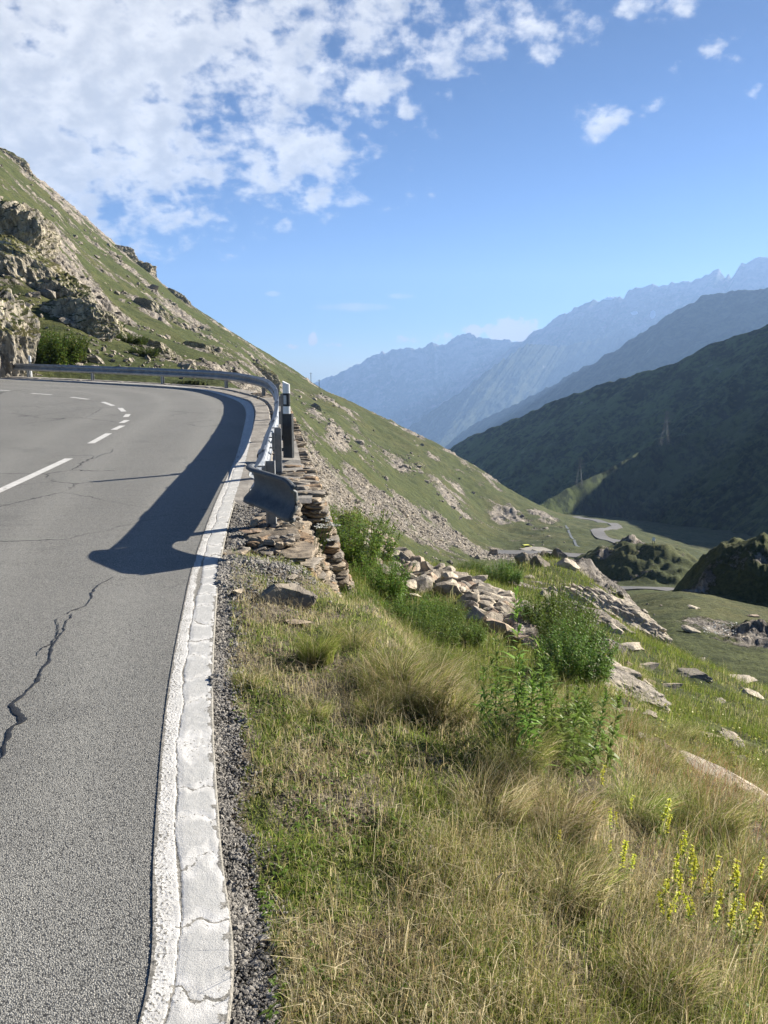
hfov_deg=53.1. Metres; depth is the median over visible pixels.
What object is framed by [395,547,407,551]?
rubble stone
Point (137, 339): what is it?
shrub
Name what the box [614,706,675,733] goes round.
grass tussock
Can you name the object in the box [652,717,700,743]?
grass tussock
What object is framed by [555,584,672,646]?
outcrop slab
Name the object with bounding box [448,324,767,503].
dark ridge
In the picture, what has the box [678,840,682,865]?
yellow flower
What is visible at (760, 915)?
yellow flower
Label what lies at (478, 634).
bush
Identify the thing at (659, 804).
grass tussock
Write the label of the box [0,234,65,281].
cliff
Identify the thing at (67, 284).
cliff
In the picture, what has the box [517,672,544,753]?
fireweed
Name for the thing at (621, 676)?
outcrop slab
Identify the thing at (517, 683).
fireweed
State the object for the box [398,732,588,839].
grass tussock
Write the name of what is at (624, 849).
yellow flower
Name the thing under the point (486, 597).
rubble stone
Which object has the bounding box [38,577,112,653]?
tar seam
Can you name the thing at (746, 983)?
seeding grass
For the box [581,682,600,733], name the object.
fireweed
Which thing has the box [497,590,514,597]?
rubble stone
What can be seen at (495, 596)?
rubble stone
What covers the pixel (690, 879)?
yellow flower
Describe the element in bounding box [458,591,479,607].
rubble stone
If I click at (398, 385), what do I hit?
range
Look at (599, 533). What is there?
valley road
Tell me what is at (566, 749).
fireweed
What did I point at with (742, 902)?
yellow flower
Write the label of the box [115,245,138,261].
cliff
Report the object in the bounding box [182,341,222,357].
cliff
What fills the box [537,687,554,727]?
fireweed
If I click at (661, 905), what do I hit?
yellow flower
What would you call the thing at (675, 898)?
yellow flower
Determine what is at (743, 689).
boulder
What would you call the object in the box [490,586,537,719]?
fireweed
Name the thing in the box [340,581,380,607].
bush
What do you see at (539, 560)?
boulder
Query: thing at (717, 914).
yellow flower
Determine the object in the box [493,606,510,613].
rubble stone
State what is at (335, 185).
sky
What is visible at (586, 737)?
fireweed
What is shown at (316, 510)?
dry stone wall
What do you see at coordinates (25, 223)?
cliff
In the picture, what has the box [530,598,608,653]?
bush
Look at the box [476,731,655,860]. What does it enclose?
grass tussock
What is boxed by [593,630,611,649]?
boulder
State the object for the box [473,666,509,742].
fireweed
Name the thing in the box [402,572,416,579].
rubble stone
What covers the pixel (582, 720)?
fireweed
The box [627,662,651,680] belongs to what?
grass tussock
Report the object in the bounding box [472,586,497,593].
rubble stone
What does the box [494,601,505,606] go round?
rubble stone
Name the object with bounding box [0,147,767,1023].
ground
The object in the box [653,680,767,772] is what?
meadow flowers
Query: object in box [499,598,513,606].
rubble stone
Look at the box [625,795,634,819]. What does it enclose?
yellow flower
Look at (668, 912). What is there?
yellow flower
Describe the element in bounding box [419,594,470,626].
bush
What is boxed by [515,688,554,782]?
fireweed
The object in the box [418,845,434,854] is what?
stone
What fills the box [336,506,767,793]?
meadow grass
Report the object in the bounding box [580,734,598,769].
fireweed
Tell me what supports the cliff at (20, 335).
on the ground at (718, 577)
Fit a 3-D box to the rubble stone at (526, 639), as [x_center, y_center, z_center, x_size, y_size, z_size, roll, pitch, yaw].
[1.864,1.703,10.029,0.332,0.190,0.376,9,14,41]
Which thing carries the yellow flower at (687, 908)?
on the ground at (718, 577)
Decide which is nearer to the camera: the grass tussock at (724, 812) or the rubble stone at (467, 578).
the grass tussock at (724, 812)
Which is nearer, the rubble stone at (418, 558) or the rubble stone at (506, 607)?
the rubble stone at (506, 607)
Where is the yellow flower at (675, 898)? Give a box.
[665,891,680,923]
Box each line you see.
[0,390,129,491]
[8,379,253,1023]
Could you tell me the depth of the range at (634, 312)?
8205.32 m
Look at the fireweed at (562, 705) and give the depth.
3.84 m
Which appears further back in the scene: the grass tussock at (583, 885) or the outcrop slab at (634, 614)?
the outcrop slab at (634, 614)
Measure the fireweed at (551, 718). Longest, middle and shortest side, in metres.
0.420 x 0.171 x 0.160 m
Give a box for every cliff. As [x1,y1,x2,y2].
[0,148,33,176]
[0,199,60,260]
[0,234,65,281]
[0,287,40,377]
[26,272,96,303]
[38,296,119,341]
[106,311,126,338]
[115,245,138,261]
[133,297,184,328]
[134,338,182,360]
[135,260,156,277]
[167,288,192,306]
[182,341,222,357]
[251,362,280,384]
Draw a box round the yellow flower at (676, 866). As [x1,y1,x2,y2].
[669,853,679,899]
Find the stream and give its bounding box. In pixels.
[565,525,579,546]
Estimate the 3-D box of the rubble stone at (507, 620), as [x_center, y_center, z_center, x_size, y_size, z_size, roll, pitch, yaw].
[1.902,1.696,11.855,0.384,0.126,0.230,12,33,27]
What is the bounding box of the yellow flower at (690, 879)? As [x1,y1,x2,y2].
[686,875,693,893]
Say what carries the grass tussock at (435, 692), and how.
on the ground at (718, 577)
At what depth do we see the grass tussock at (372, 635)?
4.67 m
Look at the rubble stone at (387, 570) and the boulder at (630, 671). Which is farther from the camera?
the rubble stone at (387, 570)
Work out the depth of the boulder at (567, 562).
28.77 m
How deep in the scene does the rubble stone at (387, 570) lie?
14.96 m
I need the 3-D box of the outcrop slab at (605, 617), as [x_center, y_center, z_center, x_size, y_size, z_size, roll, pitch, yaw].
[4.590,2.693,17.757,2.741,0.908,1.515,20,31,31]
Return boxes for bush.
[329,502,405,568]
[338,517,381,554]
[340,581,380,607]
[348,547,416,604]
[374,589,450,631]
[403,604,464,651]
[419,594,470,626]
[435,611,489,647]
[456,559,494,574]
[482,557,524,586]
[509,593,564,624]
[514,576,598,636]
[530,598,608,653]
[530,612,622,685]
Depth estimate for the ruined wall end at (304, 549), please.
7.16 m
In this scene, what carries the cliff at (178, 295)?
on the ground at (718, 577)
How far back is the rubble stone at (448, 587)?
13.57 m
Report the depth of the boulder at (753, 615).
55.67 m
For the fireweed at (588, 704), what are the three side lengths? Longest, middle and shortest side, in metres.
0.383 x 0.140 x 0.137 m
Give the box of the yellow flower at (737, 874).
[729,863,740,909]
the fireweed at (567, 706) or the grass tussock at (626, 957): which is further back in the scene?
the fireweed at (567, 706)
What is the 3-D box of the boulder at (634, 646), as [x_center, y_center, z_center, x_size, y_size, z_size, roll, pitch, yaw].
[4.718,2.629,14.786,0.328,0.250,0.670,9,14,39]
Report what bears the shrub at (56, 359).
on the ground at (718, 577)
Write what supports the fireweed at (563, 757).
on the ground at (718, 577)
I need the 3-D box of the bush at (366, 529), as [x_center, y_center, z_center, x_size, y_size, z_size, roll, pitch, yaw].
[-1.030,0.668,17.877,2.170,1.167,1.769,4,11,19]
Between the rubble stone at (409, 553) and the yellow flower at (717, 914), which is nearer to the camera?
the yellow flower at (717, 914)
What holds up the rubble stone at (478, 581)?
on the ground at (718, 577)
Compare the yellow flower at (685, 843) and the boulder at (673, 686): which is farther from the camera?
the boulder at (673, 686)
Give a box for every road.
[0,379,245,1023]
[497,516,622,557]
[621,586,673,590]
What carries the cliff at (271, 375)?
on the ground at (718, 577)
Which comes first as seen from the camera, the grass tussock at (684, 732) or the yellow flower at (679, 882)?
the yellow flower at (679, 882)
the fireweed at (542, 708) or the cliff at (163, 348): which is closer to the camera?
the fireweed at (542, 708)
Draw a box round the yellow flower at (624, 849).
[615,839,629,893]
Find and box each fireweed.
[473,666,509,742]
[482,668,509,745]
[486,629,512,707]
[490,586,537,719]
[490,677,510,724]
[501,670,531,751]
[504,655,536,737]
[504,664,513,693]
[505,649,543,747]
[506,652,530,728]
[511,725,527,773]
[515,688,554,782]
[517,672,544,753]
[524,638,562,744]
[528,717,538,748]
[529,649,556,724]
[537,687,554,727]
[539,686,570,765]
[539,687,562,736]
[545,683,582,764]
[546,662,565,719]
[556,677,590,763]
[556,689,593,781]
[556,723,573,776]
[558,692,584,764]
[558,721,567,744]
[559,697,575,747]
[563,743,575,777]
[575,702,594,747]
[576,691,613,774]
[577,689,591,752]
[577,697,594,734]
[579,718,593,769]
[579,727,587,754]
[580,690,601,758]
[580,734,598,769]
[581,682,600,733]
[587,728,607,778]
[591,687,612,745]
[594,687,627,772]
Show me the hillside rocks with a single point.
(48, 293)
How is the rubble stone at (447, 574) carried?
on the ground at (718, 577)
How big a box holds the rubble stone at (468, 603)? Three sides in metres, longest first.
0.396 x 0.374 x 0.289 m
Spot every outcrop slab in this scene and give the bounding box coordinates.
[541,598,635,635]
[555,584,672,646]
[566,664,671,712]
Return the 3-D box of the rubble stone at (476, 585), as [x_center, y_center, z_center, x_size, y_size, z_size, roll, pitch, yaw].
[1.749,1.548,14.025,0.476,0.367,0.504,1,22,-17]
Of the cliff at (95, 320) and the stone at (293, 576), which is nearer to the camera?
the stone at (293, 576)
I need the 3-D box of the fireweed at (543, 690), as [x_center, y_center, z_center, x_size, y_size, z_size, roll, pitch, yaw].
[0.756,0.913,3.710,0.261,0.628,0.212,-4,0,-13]
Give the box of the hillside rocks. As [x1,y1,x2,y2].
[0,164,570,569]
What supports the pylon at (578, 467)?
on the spur at (713, 477)
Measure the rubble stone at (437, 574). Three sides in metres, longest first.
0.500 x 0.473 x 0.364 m
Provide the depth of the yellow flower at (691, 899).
2.68 m
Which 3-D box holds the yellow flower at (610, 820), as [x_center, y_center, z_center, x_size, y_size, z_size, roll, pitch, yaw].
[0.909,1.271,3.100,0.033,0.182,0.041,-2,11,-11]
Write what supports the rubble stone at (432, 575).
on the ground at (718, 577)
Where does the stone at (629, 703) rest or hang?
on the ground at (718, 577)
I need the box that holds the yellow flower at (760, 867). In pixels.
[748,856,764,897]
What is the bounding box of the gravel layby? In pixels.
[519,547,552,551]
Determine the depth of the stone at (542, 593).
20.13 m
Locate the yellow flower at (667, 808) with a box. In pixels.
[653,798,670,838]
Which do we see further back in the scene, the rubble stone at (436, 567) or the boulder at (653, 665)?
the rubble stone at (436, 567)
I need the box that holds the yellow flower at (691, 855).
[685,844,694,879]
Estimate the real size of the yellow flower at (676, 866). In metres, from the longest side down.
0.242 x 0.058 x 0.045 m
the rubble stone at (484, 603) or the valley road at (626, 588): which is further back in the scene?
the valley road at (626, 588)
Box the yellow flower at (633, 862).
[625,854,635,879]
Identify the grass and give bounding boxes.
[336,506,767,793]
[376,614,767,1023]
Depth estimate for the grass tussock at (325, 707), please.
3.70 m
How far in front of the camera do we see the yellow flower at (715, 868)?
2.94 m
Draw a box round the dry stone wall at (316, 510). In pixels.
[249,392,356,597]
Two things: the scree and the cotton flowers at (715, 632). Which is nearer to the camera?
the cotton flowers at (715, 632)
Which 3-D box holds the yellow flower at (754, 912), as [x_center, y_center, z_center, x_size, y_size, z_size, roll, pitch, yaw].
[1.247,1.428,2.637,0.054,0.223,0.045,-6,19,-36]
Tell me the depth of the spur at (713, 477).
521.43 m
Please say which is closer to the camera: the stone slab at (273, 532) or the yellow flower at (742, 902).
the yellow flower at (742, 902)
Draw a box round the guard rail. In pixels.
[13,363,298,524]
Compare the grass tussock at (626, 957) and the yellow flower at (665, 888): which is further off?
the yellow flower at (665, 888)
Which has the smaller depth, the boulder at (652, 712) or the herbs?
the herbs
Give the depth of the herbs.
2.55 m
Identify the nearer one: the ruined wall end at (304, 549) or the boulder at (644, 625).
the ruined wall end at (304, 549)
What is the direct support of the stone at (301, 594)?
on the ground at (718, 577)
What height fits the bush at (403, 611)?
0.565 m
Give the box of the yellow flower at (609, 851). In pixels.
[606,840,614,869]
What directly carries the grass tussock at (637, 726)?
on the ground at (718, 577)
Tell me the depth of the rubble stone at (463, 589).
13.62 m
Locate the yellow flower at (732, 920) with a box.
[719,901,738,949]
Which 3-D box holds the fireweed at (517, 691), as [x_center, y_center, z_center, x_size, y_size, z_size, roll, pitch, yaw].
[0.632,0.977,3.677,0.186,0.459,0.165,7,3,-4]
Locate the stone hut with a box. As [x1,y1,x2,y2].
[489,548,497,555]
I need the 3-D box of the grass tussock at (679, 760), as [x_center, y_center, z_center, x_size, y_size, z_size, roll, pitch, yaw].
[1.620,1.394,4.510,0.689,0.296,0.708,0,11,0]
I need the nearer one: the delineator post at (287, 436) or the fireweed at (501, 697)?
the fireweed at (501, 697)
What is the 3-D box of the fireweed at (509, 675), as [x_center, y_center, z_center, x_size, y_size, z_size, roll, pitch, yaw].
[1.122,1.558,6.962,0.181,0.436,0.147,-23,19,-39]
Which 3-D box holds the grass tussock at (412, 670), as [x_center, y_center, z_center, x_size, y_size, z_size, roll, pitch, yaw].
[0.089,0.761,4.179,0.956,0.400,0.805,0,11,0]
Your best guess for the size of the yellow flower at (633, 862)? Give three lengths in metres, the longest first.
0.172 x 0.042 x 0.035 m
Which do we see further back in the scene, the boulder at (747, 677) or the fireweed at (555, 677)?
the boulder at (747, 677)
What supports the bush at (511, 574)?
on the ground at (718, 577)
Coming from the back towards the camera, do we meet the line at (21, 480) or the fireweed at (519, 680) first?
the line at (21, 480)
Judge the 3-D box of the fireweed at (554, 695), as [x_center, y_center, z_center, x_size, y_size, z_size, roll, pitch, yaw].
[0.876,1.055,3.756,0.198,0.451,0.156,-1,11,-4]
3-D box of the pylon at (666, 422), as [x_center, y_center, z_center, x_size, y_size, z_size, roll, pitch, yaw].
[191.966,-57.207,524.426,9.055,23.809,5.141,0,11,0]
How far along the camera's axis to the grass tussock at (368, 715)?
3.73 m
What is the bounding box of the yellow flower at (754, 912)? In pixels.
[739,902,761,952]
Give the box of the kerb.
[0,376,312,504]
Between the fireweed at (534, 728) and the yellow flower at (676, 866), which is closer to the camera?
the yellow flower at (676, 866)
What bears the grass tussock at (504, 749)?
on the ground at (718, 577)
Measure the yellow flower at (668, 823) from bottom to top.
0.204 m
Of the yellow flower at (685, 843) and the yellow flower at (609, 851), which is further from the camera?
the yellow flower at (685, 843)
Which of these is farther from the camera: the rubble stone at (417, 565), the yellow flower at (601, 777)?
the rubble stone at (417, 565)
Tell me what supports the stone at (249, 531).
on the ruined wall end at (304, 549)
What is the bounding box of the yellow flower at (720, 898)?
[713,889,724,925]
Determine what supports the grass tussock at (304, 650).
on the ground at (718, 577)
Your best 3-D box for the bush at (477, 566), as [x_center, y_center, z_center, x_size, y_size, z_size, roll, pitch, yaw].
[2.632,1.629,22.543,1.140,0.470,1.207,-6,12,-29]
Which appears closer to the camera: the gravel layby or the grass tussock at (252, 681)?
the grass tussock at (252, 681)
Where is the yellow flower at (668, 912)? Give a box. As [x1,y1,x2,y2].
[664,903,673,934]
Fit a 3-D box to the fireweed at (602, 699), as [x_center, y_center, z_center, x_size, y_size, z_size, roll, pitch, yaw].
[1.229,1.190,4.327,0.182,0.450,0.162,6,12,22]
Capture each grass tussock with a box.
[222,657,277,688]
[252,695,315,727]
[274,615,376,665]
[278,686,343,720]
[323,611,394,650]
[323,611,509,721]
[329,620,466,691]
[330,676,419,723]
[394,651,511,729]
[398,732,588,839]
[433,680,607,789]
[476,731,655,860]
[483,769,683,929]
[557,690,617,721]
[575,894,764,1021]
[577,746,723,843]
[594,692,661,737]
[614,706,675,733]
[626,722,709,779]
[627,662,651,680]
[648,741,767,849]
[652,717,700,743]
[656,714,715,740]
[673,793,767,925]
[745,739,759,754]
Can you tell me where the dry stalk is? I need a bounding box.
[494,872,503,904]
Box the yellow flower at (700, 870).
[692,852,704,880]
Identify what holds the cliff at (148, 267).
on the ground at (718, 577)
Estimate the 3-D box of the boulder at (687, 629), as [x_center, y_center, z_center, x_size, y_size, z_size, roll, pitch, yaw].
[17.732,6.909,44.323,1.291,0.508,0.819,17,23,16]
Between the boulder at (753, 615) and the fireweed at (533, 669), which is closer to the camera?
the fireweed at (533, 669)
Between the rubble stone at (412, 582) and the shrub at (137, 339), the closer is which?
the rubble stone at (412, 582)
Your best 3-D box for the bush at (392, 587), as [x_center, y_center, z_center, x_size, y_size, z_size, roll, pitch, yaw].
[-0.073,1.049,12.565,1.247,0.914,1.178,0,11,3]
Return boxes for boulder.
[514,552,531,565]
[528,555,549,566]
[551,548,567,558]
[554,558,579,570]
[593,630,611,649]
[603,623,623,634]
[613,666,641,678]
[620,642,640,651]
[640,662,659,670]
[641,623,657,637]
[646,709,656,717]
[662,683,682,688]
[675,668,712,682]
[681,625,700,632]
[687,605,698,608]
[721,727,741,740]
[730,674,757,682]
[738,687,763,699]
[747,614,759,616]
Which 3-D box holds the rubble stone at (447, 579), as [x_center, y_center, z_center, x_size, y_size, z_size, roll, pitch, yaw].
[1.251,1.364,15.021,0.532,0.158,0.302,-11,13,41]
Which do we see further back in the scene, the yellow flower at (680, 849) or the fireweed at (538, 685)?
the fireweed at (538, 685)
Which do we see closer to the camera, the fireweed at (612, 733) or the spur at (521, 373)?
the fireweed at (612, 733)
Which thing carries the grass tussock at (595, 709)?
on the ground at (718, 577)
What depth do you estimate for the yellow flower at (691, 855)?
3.02 m
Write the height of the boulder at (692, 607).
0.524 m
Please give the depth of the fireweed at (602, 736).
3.75 m
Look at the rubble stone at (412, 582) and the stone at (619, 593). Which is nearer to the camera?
the rubble stone at (412, 582)
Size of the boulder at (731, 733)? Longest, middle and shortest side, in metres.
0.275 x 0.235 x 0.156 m
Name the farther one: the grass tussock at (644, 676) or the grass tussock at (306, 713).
the grass tussock at (644, 676)
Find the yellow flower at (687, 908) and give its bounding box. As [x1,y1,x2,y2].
[681,892,695,936]
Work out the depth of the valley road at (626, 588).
111.07 m
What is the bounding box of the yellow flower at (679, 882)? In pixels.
[671,873,683,912]
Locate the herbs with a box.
[228,573,767,1023]
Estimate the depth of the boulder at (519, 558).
30.66 m
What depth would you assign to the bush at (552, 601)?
11.77 m
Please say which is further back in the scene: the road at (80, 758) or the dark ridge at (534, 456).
the dark ridge at (534, 456)
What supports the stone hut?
on the ground at (718, 577)
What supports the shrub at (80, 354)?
on the ground at (718, 577)
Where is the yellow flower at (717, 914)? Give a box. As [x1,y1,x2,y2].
[708,901,720,937]
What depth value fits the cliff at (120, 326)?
58.98 m
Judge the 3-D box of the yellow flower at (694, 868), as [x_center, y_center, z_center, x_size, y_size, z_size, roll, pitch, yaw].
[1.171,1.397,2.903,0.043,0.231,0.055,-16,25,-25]
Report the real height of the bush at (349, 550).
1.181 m
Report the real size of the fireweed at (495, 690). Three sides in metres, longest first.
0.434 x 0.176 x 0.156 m
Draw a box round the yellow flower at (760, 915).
[745,903,763,958]
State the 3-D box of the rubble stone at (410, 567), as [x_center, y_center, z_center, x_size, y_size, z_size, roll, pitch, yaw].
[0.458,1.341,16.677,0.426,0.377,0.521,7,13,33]
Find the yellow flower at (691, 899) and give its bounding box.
[688,895,697,924]
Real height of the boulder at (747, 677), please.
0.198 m
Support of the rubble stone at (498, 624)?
on the ground at (718, 577)
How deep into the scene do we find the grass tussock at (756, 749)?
7.94 m
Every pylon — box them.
[575,458,583,485]
[659,411,671,445]
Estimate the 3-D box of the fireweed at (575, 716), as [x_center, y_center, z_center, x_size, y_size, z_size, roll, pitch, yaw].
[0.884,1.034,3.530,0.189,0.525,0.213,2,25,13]
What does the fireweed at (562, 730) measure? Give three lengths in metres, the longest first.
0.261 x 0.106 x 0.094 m
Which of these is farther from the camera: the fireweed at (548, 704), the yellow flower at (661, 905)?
the fireweed at (548, 704)
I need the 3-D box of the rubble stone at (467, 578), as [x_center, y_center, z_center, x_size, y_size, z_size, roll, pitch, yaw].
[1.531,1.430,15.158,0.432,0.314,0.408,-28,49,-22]
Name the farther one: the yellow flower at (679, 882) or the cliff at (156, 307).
the cliff at (156, 307)
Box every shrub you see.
[34,327,81,364]
[36,326,91,362]
[116,332,148,345]
[127,345,160,356]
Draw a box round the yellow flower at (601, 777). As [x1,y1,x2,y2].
[598,765,606,794]
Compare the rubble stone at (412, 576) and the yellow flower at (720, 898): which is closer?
the yellow flower at (720, 898)
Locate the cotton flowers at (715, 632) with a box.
[703,622,736,634]
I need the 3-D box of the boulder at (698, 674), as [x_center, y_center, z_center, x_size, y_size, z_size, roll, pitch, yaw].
[5.498,2.939,13.688,0.540,0.195,0.787,-11,9,-36]
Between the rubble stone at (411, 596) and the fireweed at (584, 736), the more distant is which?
the rubble stone at (411, 596)
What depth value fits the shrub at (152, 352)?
51.18 m
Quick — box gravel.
[209,503,359,1023]
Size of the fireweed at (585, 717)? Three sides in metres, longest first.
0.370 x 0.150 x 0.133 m
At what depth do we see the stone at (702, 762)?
4.76 m
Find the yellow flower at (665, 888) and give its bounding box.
[658,878,670,912]
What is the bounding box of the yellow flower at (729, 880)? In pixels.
[720,858,739,904]
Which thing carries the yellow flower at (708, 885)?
on the ground at (718, 577)
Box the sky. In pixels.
[0,0,767,382]
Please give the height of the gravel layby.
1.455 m
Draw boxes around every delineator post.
[28,355,31,376]
[272,381,293,457]
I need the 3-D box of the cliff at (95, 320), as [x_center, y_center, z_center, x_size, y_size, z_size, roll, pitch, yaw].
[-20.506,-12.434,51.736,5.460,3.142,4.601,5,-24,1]
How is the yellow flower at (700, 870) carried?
on the ground at (718, 577)
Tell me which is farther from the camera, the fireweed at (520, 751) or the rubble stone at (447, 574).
the rubble stone at (447, 574)
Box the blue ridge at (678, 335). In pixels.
[444,287,767,448]
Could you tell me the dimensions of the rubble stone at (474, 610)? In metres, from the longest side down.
0.419 x 0.396 x 0.305 m
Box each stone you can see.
[239,530,261,532]
[250,519,258,526]
[259,583,317,609]
[285,619,311,623]
[286,574,297,578]
[381,567,400,575]
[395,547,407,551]
[399,551,409,561]
[400,566,415,571]
[401,593,421,601]
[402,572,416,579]
[403,550,414,557]
[405,579,417,591]
[407,574,432,592]
[409,560,419,570]
[410,555,424,561]
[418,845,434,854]
[420,561,432,571]
[423,571,440,577]
[426,572,437,579]
[432,581,462,597]
[434,563,445,569]
[438,577,457,582]
[441,571,457,579]
[442,566,455,571]
[456,593,479,604]
[457,576,472,581]
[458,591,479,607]
[459,586,466,593]
[460,580,471,587]
[461,600,478,610]
[463,605,487,623]
[470,583,483,589]
[470,583,495,588]
[471,575,487,581]
[472,579,483,582]
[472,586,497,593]
[478,600,493,607]
[479,591,491,594]
[479,595,495,602]
[483,612,502,624]
[484,618,513,635]
[487,593,502,599]
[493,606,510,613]
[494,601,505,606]
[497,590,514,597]
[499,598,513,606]
[500,612,510,617]
[501,604,512,612]
[503,618,511,626]
[503,630,526,641]
[509,614,528,620]
[509,618,518,626]
[513,634,538,648]
[518,619,530,624]
[525,627,535,634]
[538,590,550,598]
[617,591,623,597]
[620,698,630,706]
[646,737,676,755]
[679,750,767,800]
[725,739,745,748]
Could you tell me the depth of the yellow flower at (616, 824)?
3.21 m
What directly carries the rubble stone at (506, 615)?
on the ground at (718, 577)
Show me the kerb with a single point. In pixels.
(262, 416)
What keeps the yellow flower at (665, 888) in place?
on the ground at (718, 577)
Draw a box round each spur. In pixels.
[408,332,627,446]
[541,392,767,536]
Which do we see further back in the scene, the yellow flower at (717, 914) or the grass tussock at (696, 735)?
the grass tussock at (696, 735)
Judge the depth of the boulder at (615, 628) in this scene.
16.31 m
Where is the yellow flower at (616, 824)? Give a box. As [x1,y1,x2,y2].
[614,811,620,840]
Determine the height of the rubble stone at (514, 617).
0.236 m
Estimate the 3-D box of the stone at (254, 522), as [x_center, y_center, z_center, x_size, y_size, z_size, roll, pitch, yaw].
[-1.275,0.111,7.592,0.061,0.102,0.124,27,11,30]
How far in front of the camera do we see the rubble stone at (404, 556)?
18.13 m
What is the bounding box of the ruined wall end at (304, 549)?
[222,500,343,596]
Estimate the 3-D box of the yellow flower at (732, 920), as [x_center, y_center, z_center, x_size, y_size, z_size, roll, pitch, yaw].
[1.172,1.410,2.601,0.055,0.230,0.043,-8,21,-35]
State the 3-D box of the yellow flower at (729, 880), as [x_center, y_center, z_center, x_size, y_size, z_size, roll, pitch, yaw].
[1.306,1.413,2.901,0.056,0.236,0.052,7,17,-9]
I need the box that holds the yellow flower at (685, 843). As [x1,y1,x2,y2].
[680,830,689,869]
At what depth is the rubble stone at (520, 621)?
11.76 m
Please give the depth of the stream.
264.08 m
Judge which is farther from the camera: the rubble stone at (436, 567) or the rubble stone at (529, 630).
the rubble stone at (436, 567)
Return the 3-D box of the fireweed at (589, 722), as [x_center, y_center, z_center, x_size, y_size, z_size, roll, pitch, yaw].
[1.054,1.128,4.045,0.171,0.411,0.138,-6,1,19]
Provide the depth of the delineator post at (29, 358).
35.05 m
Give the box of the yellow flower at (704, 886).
[699,877,706,904]
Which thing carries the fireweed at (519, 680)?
on the ground at (718, 577)
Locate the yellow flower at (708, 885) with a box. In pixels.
[702,868,716,916]
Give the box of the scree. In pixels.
[303,423,550,560]
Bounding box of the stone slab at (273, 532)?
[245,528,300,542]
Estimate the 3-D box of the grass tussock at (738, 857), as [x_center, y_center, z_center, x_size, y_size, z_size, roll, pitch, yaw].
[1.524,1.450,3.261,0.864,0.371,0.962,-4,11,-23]
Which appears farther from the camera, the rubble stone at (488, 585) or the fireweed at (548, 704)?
the rubble stone at (488, 585)
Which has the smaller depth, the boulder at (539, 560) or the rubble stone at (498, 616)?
the rubble stone at (498, 616)
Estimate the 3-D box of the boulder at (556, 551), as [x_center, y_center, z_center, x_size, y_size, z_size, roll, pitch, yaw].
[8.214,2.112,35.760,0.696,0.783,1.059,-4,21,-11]
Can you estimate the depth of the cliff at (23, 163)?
286.73 m
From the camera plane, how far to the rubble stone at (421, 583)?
14.38 m
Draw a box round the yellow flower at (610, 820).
[606,807,614,843]
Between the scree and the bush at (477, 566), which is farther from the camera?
the scree
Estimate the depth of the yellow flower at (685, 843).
3.08 m
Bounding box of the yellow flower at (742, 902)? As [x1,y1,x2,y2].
[737,893,746,927]
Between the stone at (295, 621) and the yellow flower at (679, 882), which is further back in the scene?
the stone at (295, 621)
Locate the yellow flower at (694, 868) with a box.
[689,857,700,896]
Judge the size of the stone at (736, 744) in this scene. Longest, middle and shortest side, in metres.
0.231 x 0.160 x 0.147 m
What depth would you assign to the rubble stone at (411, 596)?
13.19 m
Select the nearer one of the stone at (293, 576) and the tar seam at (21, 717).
the tar seam at (21, 717)
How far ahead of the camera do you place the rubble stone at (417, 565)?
17.16 m
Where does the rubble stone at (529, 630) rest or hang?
on the ground at (718, 577)
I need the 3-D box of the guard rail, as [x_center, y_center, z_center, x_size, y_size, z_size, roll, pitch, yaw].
[-6.277,-3.464,22.475,6.514,1.952,34.013,-6,12,-28]
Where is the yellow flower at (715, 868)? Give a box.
[705,855,720,897]
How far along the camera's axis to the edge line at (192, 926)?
2.61 m
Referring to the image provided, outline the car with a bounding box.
[521,544,531,547]
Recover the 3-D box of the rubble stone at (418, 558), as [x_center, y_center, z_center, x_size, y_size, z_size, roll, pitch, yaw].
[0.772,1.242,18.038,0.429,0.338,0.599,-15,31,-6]
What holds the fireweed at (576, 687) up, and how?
on the ground at (718, 577)
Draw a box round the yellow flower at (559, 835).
[557,829,561,860]
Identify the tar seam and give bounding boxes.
[1,614,71,756]
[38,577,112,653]
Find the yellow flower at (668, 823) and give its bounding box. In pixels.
[662,813,672,850]
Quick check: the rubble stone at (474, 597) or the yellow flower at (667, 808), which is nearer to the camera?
the yellow flower at (667, 808)
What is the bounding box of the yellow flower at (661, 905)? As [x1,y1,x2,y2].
[657,891,665,926]
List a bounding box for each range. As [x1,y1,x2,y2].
[314,332,517,421]
[395,257,767,428]
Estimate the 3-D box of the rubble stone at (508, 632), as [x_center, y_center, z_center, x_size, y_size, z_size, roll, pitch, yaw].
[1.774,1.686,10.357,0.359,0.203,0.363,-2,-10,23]
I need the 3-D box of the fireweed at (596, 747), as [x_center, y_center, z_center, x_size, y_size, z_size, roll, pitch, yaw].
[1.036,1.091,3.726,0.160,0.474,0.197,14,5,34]
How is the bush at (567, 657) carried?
on the ground at (718, 577)
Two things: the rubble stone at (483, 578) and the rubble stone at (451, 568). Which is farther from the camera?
the rubble stone at (451, 568)
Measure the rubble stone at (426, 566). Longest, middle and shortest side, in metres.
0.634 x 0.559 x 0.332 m
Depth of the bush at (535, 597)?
12.03 m
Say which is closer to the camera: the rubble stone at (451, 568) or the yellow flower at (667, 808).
the yellow flower at (667, 808)
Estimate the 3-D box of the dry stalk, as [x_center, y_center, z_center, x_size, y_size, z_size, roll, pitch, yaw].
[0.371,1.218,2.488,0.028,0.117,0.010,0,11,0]
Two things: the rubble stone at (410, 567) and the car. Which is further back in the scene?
the car
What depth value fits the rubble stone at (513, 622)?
11.74 m

